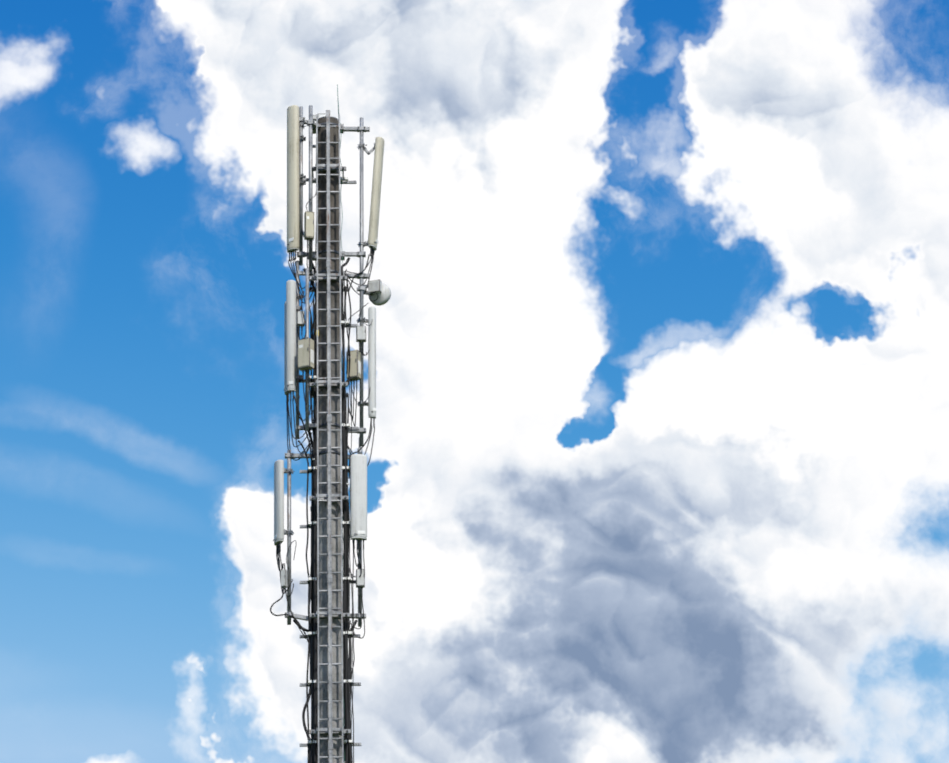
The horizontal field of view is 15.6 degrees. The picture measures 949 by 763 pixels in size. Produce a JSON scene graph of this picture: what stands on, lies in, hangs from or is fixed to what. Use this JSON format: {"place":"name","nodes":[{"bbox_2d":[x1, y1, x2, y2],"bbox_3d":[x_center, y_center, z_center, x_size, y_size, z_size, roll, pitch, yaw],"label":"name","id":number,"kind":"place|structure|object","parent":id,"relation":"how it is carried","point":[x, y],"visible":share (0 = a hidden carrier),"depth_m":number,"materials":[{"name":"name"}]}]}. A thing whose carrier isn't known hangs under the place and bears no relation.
{"place":"outdoors","nodes":[
{"label":"outdoors","id":0,"kind":"place"},
{"bbox_2d":[0,0,948,762],"label":"sky","id":1,"kind":"structure","parent":0,"point":[657,469],"materials":[{"name":"white"}]},
{"label":"ground","id":2,"kind":"structure","parent":0,"visible":0},
{"bbox_2d":[313,113,343,762],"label":"tower mast","id":3,"kind":"object","parent":2,"relation":"on","point":[335,489],"visible":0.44,"depth_m":51.74,"materials":[{"name":"metal"}]},
{"bbox_2d":[270,194,374,762],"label":"cables","id":4,"kind":"object","parent":3,"relation":"attached to","point":[348,664],"visible":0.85,"depth_m":51.33,"materials":[{"name":"rubber"}]},
{"bbox_2d":[285,105,369,626],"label":"mounting pipes brackets","id":5,"kind":"object","parent":3,"relation":"attached to","point":[301,254],"visible":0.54,"depth_m":52.86,"materials":[{"name":"metal"}]},
{"bbox_2d":[273,459,294,550],"bbox_3d":[-2.866,1.845,51.601,0.313,1.391,0.218,-8,-22,17],"label":"panel antenna","id":6,"kind":"object","parent":5,"relation":"attached to","point":[280,531],"visible":0.96,"depth_m":51.54,"materials":[{"name":"plastic"}]},
{"bbox_2d":[281,569,287,592],"bbox_3d":[-2.804,2.966,51.121,0.087,0.347,0.158,-10,-23,21],"label":"tower-mounted amplifier","id":7,"kind":"object","parent":5,"relation":"attached to","point":[284,575],"visible":0.79,"depth_m":51.07,"materials":[{"name":"metal"}]},
{"bbox_2d":[284,280,301,399],"bbox_3d":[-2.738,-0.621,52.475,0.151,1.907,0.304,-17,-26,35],"label":"panel antenna","id":8,"kind":"object","parent":5,"relation":"attached to","point":[291,297],"visible":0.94,"depth_m":52.38,"materials":[{"name":"plastic"}]},
{"bbox_2d":[287,105,305,256],"bbox_3d":[-2.756,-3.091,53.404,0.292,2.545,0.217,-1,-21,-1],"label":"panel antenna","id":9,"kind":"object","parent":5,"relation":"attached to","point":[293,232],"visible":0.94,"depth_m":53.34,"materials":[{"name":"plastic"}]},
{"bbox_2d":[296,311,304,330],"bbox_3d":[-2.645,-0.906,52.561,0.128,0.312,0.172,-1,-21,-1],"label":"filter","id":10,"kind":"object","parent":5,"relation":"attached to","point":[300,322],"visible":0.98,"depth_m":52.50,"materials":[{"name":"metal"}]},
{"bbox_2d":[298,338,313,374],"bbox_3d":[-2.532,-0.361,52.117,0.222,0.552,0.200,-12,-24,26],"label":"remote radio unit","id":11,"kind":"object","parent":5,"relation":"attached to","point":[306,355],"visible":1,"depth_m":52.04,"materials":[{"name":"metal"}]},
{"bbox_2d":[304,211,313,243],"bbox_3d":[-2.534,-2.344,52.960,0.147,0.529,0.149,4,-22,-13],"label":"radio unit","id":12,"kind":"object","parent":5,"relation":"attached to","point":[308,225],"visible":1,"depth_m":52.91,"materials":[{"name":"metal"}]},
{"bbox_2d":[346,350,360,384],"bbox_3d":[-1.824,-0.201,52.428,0.197,0.530,0.190,-10,-23,22],"label":"remote radio unit","id":13,"kind":"object","parent":5,"relation":"attached to","point":[355,368],"visible":0.85,"depth_m":52.36,"materials":[{"name":"metal"}]},
{"bbox_2d":[350,454,366,544],"bbox_3d":[-1.727,1.808,51.566,0.262,1.430,0.360,-1,-21,-1],"label":"panel antenna","id":14,"kind":"object","parent":5,"relation":"attached to","point":[358,496],"visible":0.98,"depth_m":51.43,"materials":[{"name":"plastic"}]},
{"bbox_2d":[356,569,364,591],"bbox_3d":[-1.689,2.962,51.132,0.132,0.353,0.173,-1,-21,-1],"label":"tower-mounted amplifier","id":15,"kind":"object","parent":5,"relation":"attached to","point":[360,581],"visible":0.92,"depth_m":51.06,"materials":[{"name":"metal"}]},
{"bbox_2d":[356,326,365,345],"bbox_3d":[-1.722,-0.672,52.537,0.152,0.324,0.175,-1,-21,-1],"label":"filter","id":16,"kind":"object","parent":5,"relation":"attached to","point":[360,333],"visible":1,"depth_m":52.47,"materials":[{"name":"metal"}]},
{"bbox_2d":[356,306,375,423],"bbox_3d":[-1.641,-0.248,52.468,0.310,1.903,0.157,-1,-21,-1],"label":"panel antenna","id":17,"kind":"object","parent":5,"relation":"attached to","point":[371,403],"visible":0.9,"depth_m":52.45,"materials":[{"name":"plastic"}]},
{"bbox_2d":[357,137,383,255],"bbox_3d":[-1.604,-2.869,53.502,0.439,1.964,0.209,-1,-21,-1],"label":"panel antenna","id":18,"kind":"object","parent":5,"relation":"attached to","point":[372,241],"visible":0.94,"depth_m":53.44,"materials":[{"name":"plastic"}]},
{"bbox_2d":[357,279,390,305],"bbox_3d":[-1.561,-1.389,53.007,0.357,0.372,0.526,-15,-25,31],"label":"microwave dish","id":19,"kind":"object","parent":5,"relation":"attached to","point":[378,292],"visible":0.96,"depth_m":53.05,"materials":[{"name":"metal"}]},
{"bbox_2d":[316,110,343,762],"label":"ladder","id":20,"kind":"object","parent":3,"relation":"attached to","point":[329,395],"visible":1,"depth_m":51.59,"materials":[{"name":"grey metal"}]},
{"bbox_2d":[309,163,350,739],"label":"mounting brackets","id":21,"kind":"object","parent":3,"relation":"attached to","point":[335,384],"visible":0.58,"depth_m":51.96,"materials":[{"name":"grey metal"}]},
{"bbox_2d":[300,177,360,746],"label":"perforated cable brackets","id":22,"kind":"object","parent":3,"relation":"attached to","point":[343,180],"visible":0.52,"depth_m":51.18,"materials":[{"name":"metal"}]},
{"bbox_2d":[337,84,344,762],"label":"lightning rod","id":23,"kind":"object","parent":3,"relation":"attached to","point":[341,355],"visible":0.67,"depth_m":53.12,"materials":[{"name":"metal"}]}
]}

